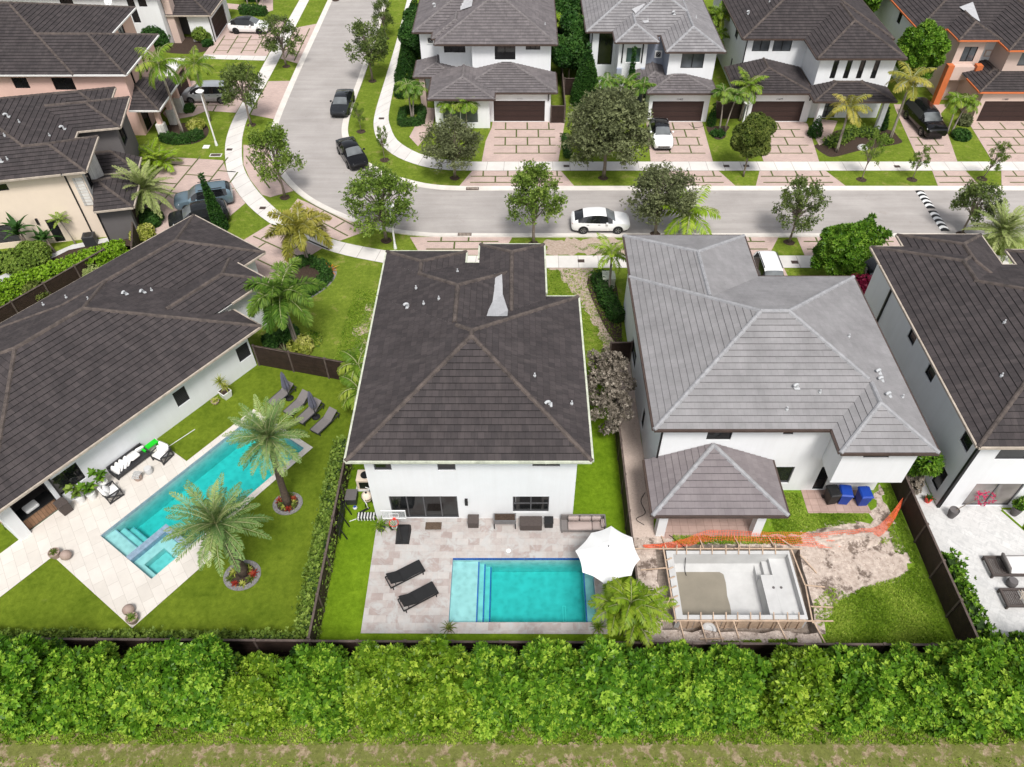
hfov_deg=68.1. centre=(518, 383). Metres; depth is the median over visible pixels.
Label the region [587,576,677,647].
areca palm
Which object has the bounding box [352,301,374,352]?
lawn bald patch
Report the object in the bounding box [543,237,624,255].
bare verge
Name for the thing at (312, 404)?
closed umbrella
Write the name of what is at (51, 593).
yard turf
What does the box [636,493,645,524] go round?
cable
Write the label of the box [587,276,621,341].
planting bed
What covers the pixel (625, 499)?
fence
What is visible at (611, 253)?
palm tree
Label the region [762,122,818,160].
driveway
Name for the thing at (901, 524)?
grass tufts
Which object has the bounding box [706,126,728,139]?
planting bed
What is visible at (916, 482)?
flowering shrub
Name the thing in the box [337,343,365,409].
manila palm
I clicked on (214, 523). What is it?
date palm
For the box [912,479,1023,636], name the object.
white patio
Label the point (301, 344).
croton
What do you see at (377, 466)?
window
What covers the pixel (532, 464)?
window
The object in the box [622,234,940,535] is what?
house
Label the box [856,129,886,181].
street tree
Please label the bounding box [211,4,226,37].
garage door
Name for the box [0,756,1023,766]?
grass tufts
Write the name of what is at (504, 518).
raised planter
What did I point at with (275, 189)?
driveway
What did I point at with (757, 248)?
paver joint grass
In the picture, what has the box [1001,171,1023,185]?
driveway
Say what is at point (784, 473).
window
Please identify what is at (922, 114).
parked car
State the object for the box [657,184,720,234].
palm tree
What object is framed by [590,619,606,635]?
potted plant
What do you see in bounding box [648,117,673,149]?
parked car
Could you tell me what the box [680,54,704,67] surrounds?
window
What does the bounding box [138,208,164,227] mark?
groundcover bush
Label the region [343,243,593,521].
house
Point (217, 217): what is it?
cypress
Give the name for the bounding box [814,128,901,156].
planting bed
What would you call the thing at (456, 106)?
manila palm
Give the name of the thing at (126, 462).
outdoor sofa
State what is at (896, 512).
safety net
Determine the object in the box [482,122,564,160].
driveway
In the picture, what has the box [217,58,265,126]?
street tree
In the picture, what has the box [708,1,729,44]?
foxtail palm
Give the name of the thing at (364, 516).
striped float
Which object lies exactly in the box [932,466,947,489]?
window
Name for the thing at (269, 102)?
driveway
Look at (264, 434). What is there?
date palm
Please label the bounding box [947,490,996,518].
potted plant
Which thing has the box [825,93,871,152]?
palm tree
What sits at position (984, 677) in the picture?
hedge shrub
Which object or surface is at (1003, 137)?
paver joint grass
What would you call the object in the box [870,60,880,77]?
window
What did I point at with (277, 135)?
street tree
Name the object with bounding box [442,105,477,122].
window
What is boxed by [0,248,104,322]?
fence
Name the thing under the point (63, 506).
wicker hamper
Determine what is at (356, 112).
street tree
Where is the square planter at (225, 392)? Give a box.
[212,374,231,399]
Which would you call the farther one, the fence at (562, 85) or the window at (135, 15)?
the window at (135, 15)
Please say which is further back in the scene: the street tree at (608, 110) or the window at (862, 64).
the window at (862, 64)
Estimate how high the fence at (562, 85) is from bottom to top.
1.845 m
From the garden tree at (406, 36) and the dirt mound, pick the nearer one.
the dirt mound
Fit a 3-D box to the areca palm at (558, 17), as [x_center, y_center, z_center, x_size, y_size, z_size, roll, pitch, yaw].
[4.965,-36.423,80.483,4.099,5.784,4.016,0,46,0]
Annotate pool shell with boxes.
[664,551,807,627]
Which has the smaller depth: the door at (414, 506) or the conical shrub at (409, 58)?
the door at (414, 506)
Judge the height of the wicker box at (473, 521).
0.550 m
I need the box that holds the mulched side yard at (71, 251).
[50,242,129,263]
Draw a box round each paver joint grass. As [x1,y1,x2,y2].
[152,154,237,205]
[213,35,264,52]
[246,155,279,187]
[253,224,328,273]
[285,28,309,60]
[301,202,354,235]
[426,237,497,249]
[470,171,562,182]
[494,122,555,153]
[656,122,705,153]
[688,171,723,182]
[748,237,767,249]
[761,171,832,182]
[768,122,812,153]
[804,237,893,249]
[910,135,949,153]
[935,171,972,182]
[973,122,1023,153]
[1001,508,1023,529]
[1005,171,1023,182]
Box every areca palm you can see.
[138,137,181,173]
[556,11,581,27]
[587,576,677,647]
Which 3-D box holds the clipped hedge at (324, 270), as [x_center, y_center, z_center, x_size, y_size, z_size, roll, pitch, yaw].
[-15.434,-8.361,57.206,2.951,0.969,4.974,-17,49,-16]
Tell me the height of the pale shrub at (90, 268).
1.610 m
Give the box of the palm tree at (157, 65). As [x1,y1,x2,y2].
[134,43,185,132]
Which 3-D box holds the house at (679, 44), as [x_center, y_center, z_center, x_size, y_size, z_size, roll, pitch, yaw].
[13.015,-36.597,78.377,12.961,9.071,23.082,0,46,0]
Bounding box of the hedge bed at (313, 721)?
[120,657,761,726]
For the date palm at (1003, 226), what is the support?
on the ground at (336, 298)
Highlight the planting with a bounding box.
[822,123,880,147]
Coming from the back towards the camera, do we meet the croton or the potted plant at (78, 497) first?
the croton
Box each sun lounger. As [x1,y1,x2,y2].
[268,380,296,406]
[283,389,307,417]
[295,397,324,425]
[310,406,339,435]
[385,560,424,589]
[397,581,438,612]
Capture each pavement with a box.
[225,0,478,262]
[373,0,517,170]
[518,162,1023,170]
[546,256,1012,267]
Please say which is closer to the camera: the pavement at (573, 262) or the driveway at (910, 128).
the pavement at (573, 262)
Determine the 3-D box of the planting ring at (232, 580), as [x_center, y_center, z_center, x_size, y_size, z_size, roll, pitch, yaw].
[-14.600,10.015,39.917,1.960,0.400,1.803,0,46,0]
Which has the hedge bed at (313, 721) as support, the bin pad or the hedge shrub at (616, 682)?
the hedge shrub at (616, 682)
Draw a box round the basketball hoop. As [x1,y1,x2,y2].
[381,510,410,543]
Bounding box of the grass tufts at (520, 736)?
[0,720,1021,746]
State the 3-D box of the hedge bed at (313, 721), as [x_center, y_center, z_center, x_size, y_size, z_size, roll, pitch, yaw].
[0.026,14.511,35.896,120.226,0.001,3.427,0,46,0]
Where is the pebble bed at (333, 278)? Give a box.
[311,267,336,296]
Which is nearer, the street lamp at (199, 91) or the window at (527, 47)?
the street lamp at (199, 91)
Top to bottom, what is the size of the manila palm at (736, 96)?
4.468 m
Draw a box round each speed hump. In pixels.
[916,190,934,207]
[928,210,949,230]
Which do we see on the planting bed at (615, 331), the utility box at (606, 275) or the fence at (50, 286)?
the utility box at (606, 275)
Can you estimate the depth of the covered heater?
41.79 m
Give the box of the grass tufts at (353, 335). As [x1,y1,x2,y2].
[334,288,377,360]
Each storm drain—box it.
[458,233,471,235]
[466,187,478,189]
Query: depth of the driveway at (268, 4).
94.88 m
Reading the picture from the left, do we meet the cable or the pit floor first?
the cable
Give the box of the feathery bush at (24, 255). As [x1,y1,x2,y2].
[0,240,51,274]
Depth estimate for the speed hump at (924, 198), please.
64.69 m
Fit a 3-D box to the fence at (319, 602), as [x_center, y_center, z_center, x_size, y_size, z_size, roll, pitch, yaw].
[-9.925,6.087,42.666,0.160,1.845,18.250,0,46,0]
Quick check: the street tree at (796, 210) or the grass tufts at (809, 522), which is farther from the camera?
the street tree at (796, 210)
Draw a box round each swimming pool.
[100,419,303,578]
[449,558,595,621]
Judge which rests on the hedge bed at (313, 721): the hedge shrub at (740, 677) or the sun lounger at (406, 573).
the hedge shrub at (740, 677)
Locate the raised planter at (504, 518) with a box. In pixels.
[493,513,515,528]
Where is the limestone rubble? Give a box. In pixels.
[646,526,913,642]
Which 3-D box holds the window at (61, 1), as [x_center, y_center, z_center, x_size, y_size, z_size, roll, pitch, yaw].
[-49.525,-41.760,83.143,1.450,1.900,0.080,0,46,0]
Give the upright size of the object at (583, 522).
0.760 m
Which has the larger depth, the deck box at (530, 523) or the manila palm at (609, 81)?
the manila palm at (609, 81)
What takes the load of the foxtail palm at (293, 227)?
on the planting bed at (307, 271)
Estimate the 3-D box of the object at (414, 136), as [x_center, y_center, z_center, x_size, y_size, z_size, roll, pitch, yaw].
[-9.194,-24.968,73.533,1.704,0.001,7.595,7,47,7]
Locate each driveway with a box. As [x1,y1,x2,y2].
[141,157,244,241]
[163,81,248,118]
[204,21,282,55]
[227,0,272,11]
[243,145,292,196]
[244,224,321,293]
[251,81,289,118]
[280,24,315,62]
[290,199,367,240]
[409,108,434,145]
[410,237,511,254]
[460,171,573,185]
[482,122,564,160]
[647,122,712,160]
[669,171,734,185]
[746,237,777,254]
[756,171,844,185]
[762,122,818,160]
[797,237,899,254]
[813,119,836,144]
[894,104,956,160]
[932,171,977,185]
[971,122,1023,160]
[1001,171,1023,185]
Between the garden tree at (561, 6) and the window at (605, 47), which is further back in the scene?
the garden tree at (561, 6)
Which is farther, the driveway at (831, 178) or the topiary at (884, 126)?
the topiary at (884, 126)
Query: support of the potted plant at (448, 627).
on the patio at (435, 553)
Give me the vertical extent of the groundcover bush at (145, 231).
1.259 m
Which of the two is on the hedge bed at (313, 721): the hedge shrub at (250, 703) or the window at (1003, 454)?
the hedge shrub at (250, 703)
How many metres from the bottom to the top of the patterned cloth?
0.145 m
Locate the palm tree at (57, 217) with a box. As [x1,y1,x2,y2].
[46,212,75,243]
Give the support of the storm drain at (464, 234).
in the kerb at (289, 181)
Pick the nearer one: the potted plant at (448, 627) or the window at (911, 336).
the potted plant at (448, 627)
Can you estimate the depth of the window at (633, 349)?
50.00 m
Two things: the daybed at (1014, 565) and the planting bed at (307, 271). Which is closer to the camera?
the daybed at (1014, 565)
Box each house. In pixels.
[0,0,230,45]
[0,1,190,134]
[0,86,146,248]
[0,214,267,539]
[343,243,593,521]
[412,0,558,127]
[580,0,726,121]
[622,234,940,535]
[713,0,907,130]
[864,233,1023,507]
[874,0,1023,121]
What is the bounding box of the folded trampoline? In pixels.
[336,500,351,538]
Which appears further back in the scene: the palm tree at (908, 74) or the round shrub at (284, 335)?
the palm tree at (908, 74)
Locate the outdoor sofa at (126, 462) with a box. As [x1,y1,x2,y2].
[106,443,149,479]
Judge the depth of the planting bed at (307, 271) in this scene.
57.73 m
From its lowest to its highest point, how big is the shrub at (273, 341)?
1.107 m
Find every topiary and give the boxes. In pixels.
[706,103,716,126]
[807,115,823,138]
[880,107,890,130]
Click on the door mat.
(433, 526)
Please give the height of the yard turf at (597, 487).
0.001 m
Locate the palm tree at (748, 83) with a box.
[730,66,768,120]
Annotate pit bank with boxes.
[655,543,817,633]
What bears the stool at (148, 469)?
on the pool deck
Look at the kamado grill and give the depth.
42.47 m
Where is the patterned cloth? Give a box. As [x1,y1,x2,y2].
[131,471,141,478]
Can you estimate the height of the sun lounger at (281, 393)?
0.743 m
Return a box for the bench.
[142,438,157,452]
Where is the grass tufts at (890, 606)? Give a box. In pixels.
[825,563,950,643]
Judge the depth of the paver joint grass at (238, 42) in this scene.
86.93 m
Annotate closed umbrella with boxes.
[280,372,293,400]
[307,391,319,419]
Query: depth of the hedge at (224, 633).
36.96 m
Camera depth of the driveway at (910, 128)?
71.39 m
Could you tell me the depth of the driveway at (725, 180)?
67.02 m
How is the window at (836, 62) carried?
in the house at (809, 58)
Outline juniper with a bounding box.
[569,42,599,106]
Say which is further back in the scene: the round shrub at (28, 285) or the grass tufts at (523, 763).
the round shrub at (28, 285)
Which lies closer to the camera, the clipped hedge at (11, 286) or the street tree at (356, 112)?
the clipped hedge at (11, 286)
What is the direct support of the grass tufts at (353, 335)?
on the ground at (336, 298)
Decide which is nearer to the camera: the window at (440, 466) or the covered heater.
the window at (440, 466)
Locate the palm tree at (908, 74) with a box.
[883,61,936,137]
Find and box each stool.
[134,474,142,481]
[143,465,152,474]
[1006,577,1018,587]
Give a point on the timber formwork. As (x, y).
(750, 623)
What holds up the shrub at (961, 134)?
on the ground at (336, 298)
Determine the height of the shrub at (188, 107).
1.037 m
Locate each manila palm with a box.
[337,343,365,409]
[395,78,427,116]
[436,98,480,126]
[594,72,619,91]
[613,73,640,93]
[630,76,656,101]
[710,83,749,130]
[944,91,980,133]
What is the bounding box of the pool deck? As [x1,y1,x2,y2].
[0,409,312,627]
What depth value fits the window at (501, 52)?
73.34 m
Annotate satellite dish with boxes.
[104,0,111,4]
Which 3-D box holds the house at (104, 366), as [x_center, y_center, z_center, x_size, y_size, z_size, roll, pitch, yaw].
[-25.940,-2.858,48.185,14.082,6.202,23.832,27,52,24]
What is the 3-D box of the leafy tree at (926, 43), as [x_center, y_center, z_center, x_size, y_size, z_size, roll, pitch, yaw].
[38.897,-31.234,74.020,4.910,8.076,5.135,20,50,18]
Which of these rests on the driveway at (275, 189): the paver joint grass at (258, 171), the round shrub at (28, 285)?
the paver joint grass at (258, 171)
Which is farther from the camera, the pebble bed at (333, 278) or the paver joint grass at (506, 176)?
the paver joint grass at (506, 176)
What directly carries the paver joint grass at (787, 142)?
on the driveway at (803, 127)
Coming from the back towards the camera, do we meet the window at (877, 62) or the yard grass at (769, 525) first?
the window at (877, 62)
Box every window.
[0,184,8,190]
[0,225,20,242]
[11,78,29,87]
[51,78,76,89]
[51,462,84,494]
[59,0,73,3]
[85,173,92,188]
[118,25,124,32]
[118,126,126,144]
[127,0,140,22]
[138,0,147,6]
[172,386,189,406]
[235,342,250,361]
[374,464,391,469]
[437,464,455,469]
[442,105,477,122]
[444,46,464,51]
[495,46,514,58]
[513,497,548,510]
[526,46,539,49]
[532,464,559,465]
[597,33,612,63]
[625,48,641,62]
[632,339,635,368]
[642,409,644,427]
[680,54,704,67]
[706,433,731,438]
[752,41,769,50]
[772,41,791,50]
[777,467,793,481]
[829,60,839,77]
[843,60,852,77]
[856,60,865,77]
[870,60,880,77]
[897,12,902,23]
[908,329,916,344]
[925,364,935,381]
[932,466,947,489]
[959,47,977,60]
[960,431,972,451]
[994,450,1023,458]
[1017,53,1023,65]
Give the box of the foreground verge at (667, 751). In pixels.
[0,722,1023,766]
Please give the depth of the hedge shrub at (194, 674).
32.55 m
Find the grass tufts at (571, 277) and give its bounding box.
[547,269,623,352]
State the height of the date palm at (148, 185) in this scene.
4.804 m
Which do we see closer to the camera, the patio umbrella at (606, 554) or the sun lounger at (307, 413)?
the patio umbrella at (606, 554)
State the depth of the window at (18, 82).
68.75 m
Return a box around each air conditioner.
[81,231,97,246]
[356,470,369,490]
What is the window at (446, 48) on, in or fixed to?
in the house at (492, 58)
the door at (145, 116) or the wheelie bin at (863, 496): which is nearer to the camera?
the wheelie bin at (863, 496)
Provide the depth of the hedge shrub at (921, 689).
33.19 m
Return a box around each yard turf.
[0,365,354,633]
[319,366,636,640]
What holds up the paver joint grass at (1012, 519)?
on the white patio at (974, 534)
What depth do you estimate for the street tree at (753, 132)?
63.57 m
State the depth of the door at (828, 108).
74.28 m
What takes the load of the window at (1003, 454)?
in the house at (947, 310)
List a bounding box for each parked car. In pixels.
[168,198,229,226]
[174,179,233,209]
[181,80,233,103]
[227,15,267,33]
[330,89,354,116]
[335,136,368,169]
[571,207,629,233]
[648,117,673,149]
[753,251,783,275]
[860,257,876,281]
[902,97,947,138]
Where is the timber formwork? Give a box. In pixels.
[635,536,833,642]
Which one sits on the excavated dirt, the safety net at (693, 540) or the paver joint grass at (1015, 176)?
the safety net at (693, 540)
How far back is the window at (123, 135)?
63.64 m
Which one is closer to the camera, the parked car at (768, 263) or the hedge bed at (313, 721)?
the hedge bed at (313, 721)
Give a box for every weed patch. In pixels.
[672,535,802,544]
[711,639,760,641]
[768,638,797,642]
[812,587,848,625]
[887,523,906,554]
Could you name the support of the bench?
on the pool deck
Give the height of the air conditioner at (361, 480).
0.940 m
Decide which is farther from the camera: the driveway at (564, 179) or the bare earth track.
the driveway at (564, 179)
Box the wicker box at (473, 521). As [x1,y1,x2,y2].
[467,514,478,527]
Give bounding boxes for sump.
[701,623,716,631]
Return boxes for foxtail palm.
[242,256,326,347]
[264,200,333,263]
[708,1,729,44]
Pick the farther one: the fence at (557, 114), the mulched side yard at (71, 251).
the fence at (557, 114)
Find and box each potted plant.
[47,547,60,558]
[62,483,85,503]
[75,480,98,499]
[87,468,108,486]
[125,612,137,624]
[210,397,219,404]
[370,515,392,534]
[385,519,398,530]
[440,619,456,634]
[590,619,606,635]
[924,493,935,502]
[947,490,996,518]
[1010,495,1023,516]
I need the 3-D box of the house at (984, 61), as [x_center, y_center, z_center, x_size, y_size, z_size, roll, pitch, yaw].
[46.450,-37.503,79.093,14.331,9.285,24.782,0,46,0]
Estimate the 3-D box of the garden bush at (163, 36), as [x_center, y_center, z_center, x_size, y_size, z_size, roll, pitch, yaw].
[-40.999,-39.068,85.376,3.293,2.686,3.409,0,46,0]
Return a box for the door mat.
[425,522,441,530]
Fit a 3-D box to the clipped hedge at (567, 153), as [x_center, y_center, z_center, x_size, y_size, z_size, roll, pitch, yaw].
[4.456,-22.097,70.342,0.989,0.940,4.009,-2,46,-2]
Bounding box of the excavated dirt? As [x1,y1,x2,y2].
[630,484,910,642]
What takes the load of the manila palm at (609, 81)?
on the ground at (336, 298)
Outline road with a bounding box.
[278,0,1023,232]
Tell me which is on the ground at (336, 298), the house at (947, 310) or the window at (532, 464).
the house at (947, 310)
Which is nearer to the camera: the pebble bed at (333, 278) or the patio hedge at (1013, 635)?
the patio hedge at (1013, 635)
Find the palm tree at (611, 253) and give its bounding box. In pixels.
[588,232,625,287]
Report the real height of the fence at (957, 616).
1.845 m
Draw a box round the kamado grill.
[361,491,372,507]
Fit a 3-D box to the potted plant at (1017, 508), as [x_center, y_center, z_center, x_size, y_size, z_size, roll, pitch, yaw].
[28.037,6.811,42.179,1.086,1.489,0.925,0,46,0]
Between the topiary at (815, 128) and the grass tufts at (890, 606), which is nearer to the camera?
the grass tufts at (890, 606)
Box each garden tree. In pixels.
[397,5,420,59]
[551,10,589,77]
[555,0,581,34]
[863,0,881,12]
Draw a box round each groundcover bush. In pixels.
[128,222,155,242]
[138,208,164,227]
[708,128,725,137]
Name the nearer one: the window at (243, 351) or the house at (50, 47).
the window at (243, 351)
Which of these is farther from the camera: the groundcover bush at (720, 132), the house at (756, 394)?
the groundcover bush at (720, 132)
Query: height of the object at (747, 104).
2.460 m
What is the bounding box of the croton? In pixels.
[286,333,314,354]
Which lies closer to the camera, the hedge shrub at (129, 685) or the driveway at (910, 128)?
the hedge shrub at (129, 685)
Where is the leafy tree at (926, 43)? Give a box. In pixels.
[895,18,952,97]
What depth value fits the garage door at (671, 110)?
73.43 m
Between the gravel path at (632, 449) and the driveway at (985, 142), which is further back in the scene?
the driveway at (985, 142)
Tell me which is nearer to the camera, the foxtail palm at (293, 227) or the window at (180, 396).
the window at (180, 396)
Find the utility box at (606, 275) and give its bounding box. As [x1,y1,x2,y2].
[602,271,615,287]
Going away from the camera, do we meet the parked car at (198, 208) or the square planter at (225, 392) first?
the square planter at (225, 392)
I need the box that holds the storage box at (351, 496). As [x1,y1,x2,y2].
[344,489,358,504]
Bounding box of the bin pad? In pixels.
[801,490,871,512]
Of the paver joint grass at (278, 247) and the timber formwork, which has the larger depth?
the paver joint grass at (278, 247)
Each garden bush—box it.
[140,25,170,49]
[191,26,211,41]
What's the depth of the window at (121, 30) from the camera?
76.90 m
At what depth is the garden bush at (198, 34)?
86.25 m
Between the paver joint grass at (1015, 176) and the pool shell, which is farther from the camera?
the paver joint grass at (1015, 176)
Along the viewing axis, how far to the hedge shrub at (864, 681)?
32.70 m
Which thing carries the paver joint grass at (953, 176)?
on the driveway at (950, 173)
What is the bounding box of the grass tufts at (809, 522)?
[772,491,867,532]
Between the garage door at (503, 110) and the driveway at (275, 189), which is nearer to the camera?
the driveway at (275, 189)
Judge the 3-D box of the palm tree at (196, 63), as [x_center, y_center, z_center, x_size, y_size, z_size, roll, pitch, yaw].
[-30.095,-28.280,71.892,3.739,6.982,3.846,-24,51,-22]
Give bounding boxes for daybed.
[981,552,1023,577]
[997,588,1023,608]
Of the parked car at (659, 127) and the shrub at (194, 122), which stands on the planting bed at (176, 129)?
the shrub at (194, 122)
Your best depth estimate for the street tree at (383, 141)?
67.57 m
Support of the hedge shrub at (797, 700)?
on the hedge bed at (313, 721)
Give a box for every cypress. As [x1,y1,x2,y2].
[197,172,228,230]
[628,45,636,103]
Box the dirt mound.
[805,526,883,552]
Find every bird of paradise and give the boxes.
[0,212,39,240]
[30,225,60,252]
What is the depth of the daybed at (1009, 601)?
38.89 m
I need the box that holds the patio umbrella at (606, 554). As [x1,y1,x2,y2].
[576,526,639,582]
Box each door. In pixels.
[45,220,65,241]
[132,200,141,223]
[141,112,151,130]
[177,68,188,95]
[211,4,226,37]
[389,496,458,516]
[494,101,544,120]
[651,101,703,120]
[751,101,804,120]
[812,467,827,488]
[822,103,837,116]
[962,484,1023,504]
[976,101,1023,120]
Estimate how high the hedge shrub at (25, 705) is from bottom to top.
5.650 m
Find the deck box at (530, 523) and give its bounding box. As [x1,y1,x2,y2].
[520,516,541,530]
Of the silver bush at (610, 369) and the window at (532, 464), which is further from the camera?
the silver bush at (610, 369)
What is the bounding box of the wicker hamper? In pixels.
[53,497,73,515]
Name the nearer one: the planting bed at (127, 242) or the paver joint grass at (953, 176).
the planting bed at (127, 242)
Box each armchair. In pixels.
[97,480,123,504]
[149,441,173,464]
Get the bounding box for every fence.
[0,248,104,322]
[13,637,308,655]
[130,222,141,249]
[251,344,344,379]
[306,414,352,639]
[308,639,644,656]
[550,105,565,122]
[560,68,565,114]
[564,77,574,94]
[609,341,632,361]
[610,354,644,640]
[644,641,937,657]
[716,101,743,118]
[890,475,978,640]
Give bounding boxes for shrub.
[0,631,68,741]
[21,280,47,300]
[41,640,123,735]
[82,263,100,276]
[95,641,179,740]
[153,632,244,733]
[183,103,194,113]
[185,116,204,129]
[201,38,213,46]
[217,650,295,738]
[260,331,281,348]
[274,642,353,741]
[276,323,299,344]
[289,643,305,657]
[303,329,322,346]
[342,638,410,739]
[393,71,411,98]
[394,53,414,81]
[397,44,417,70]
[399,633,475,737]
[409,0,417,6]
[462,640,529,740]
[516,634,583,740]
[574,634,658,738]
[639,638,714,737]
[700,643,773,734]
[757,643,836,740]
[821,642,901,740]
[877,133,894,145]
[883,641,950,732]
[906,453,944,477]
[907,474,925,494]
[921,635,1023,743]
[951,127,971,141]
[956,113,973,126]
[1006,638,1023,740]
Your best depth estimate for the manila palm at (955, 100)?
70.00 m
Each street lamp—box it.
[195,89,217,145]
[385,203,396,248]
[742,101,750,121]
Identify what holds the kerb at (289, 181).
on the road
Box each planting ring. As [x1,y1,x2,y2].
[223,560,260,590]
[273,491,302,514]
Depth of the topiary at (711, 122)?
72.95 m
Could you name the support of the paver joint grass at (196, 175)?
on the driveway at (208, 167)
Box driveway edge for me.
[204,54,266,60]
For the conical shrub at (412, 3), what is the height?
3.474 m
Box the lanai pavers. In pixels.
[662,519,760,537]
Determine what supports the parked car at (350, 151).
on the road
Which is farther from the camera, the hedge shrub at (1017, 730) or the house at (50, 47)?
the house at (50, 47)
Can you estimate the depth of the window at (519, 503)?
41.60 m
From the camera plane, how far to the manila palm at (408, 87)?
71.94 m
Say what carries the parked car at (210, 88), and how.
on the driveway at (233, 107)
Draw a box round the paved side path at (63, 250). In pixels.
[0,238,108,281]
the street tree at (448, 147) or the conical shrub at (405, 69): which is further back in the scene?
the conical shrub at (405, 69)
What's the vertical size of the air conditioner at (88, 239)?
0.870 m
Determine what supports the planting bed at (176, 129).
on the ground at (336, 298)
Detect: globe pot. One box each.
[59,550,71,559]
[122,604,134,614]
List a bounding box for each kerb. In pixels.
[269,0,1021,236]
[342,1,1023,190]
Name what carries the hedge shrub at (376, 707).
on the hedge bed at (313, 721)
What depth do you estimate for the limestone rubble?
40.28 m
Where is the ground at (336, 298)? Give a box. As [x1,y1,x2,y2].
[0,0,1023,657]
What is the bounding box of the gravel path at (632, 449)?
[617,362,655,536]
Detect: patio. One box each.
[361,518,607,633]
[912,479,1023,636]
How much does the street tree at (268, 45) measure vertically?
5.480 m
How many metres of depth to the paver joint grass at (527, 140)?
71.76 m
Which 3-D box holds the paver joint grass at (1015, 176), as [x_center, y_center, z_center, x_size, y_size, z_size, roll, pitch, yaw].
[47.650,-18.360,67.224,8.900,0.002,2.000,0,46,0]
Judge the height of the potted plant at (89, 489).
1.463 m
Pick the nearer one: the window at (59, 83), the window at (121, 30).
the window at (59, 83)
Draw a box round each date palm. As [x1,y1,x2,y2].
[111,157,174,217]
[161,472,273,577]
[222,394,308,506]
[961,198,1023,263]
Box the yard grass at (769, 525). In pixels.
[654,483,954,642]
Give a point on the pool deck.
(115, 580)
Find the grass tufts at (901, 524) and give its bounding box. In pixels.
[882,486,920,563]
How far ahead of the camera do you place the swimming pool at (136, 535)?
44.46 m
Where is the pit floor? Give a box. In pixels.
[656,551,809,633]
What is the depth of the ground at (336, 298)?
68.92 m
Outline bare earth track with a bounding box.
[547,268,614,350]
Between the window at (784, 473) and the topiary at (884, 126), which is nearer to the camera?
the window at (784, 473)
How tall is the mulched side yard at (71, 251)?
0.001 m
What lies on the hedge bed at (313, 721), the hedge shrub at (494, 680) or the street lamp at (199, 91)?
the hedge shrub at (494, 680)
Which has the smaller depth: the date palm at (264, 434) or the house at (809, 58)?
the date palm at (264, 434)
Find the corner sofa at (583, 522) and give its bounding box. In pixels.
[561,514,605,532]
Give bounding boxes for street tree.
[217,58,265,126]
[244,121,306,199]
[256,14,304,67]
[338,161,417,243]
[342,17,391,82]
[351,102,365,133]
[372,0,395,38]
[375,126,388,161]
[417,112,482,180]
[504,158,567,242]
[557,84,655,180]
[619,160,700,234]
[730,111,777,176]
[771,174,832,244]
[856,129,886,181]
[907,144,931,181]
[949,177,1009,233]
[977,140,1011,180]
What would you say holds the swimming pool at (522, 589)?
in the patio at (435, 553)
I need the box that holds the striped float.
[357,512,376,520]
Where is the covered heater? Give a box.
[544,516,553,527]
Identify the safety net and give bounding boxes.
[643,530,816,549]
[811,498,902,547]
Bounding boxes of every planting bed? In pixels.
[122,239,130,249]
[157,123,208,144]
[158,37,209,53]
[292,265,332,295]
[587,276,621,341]
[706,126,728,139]
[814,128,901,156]
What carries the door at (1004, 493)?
in the house at (947, 310)
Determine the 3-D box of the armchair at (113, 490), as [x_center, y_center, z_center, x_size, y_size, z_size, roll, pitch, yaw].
[-23.292,6.126,43.180,0.900,0.987,0.921,32,54,27]
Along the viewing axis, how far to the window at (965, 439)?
40.41 m
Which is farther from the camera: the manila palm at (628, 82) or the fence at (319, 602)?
the manila palm at (628, 82)
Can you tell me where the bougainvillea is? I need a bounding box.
[851,273,871,293]
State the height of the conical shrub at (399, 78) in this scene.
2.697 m
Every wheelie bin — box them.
[821,484,841,504]
[837,484,853,504]
[853,486,873,505]
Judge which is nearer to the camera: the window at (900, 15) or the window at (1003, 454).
the window at (1003, 454)
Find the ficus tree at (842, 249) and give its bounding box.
[809,213,892,276]
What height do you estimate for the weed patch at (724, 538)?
0.138 m
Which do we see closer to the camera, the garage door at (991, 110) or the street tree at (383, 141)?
the street tree at (383, 141)
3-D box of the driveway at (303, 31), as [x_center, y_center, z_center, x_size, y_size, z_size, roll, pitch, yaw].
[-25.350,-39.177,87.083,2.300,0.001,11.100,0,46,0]
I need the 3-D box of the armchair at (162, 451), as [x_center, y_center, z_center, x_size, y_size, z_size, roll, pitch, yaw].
[-21.287,4.103,45.108,0.900,0.987,0.921,19,49,17]
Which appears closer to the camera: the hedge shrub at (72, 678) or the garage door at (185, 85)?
the hedge shrub at (72, 678)
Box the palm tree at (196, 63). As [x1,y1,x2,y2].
[176,45,215,121]
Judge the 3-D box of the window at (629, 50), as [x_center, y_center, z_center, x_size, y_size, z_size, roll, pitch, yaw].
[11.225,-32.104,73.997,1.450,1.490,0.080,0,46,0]
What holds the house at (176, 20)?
on the ground at (336, 298)
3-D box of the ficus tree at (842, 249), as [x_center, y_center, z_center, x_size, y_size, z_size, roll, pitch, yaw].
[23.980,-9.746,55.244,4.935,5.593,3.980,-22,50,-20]
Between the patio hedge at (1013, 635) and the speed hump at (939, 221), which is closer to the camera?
the patio hedge at (1013, 635)
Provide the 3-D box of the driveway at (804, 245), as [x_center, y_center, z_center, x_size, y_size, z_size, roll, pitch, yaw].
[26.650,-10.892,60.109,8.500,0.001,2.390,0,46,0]
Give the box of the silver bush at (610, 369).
[586,346,636,435]
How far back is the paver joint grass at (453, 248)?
59.90 m
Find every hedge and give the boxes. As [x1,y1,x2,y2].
[0,238,128,306]
[0,625,306,654]
[157,127,204,144]
[237,3,268,16]
[291,434,353,639]
[292,253,333,297]
[397,103,426,126]
[561,132,571,158]
[590,269,625,323]
[941,547,996,635]
[981,629,1023,642]

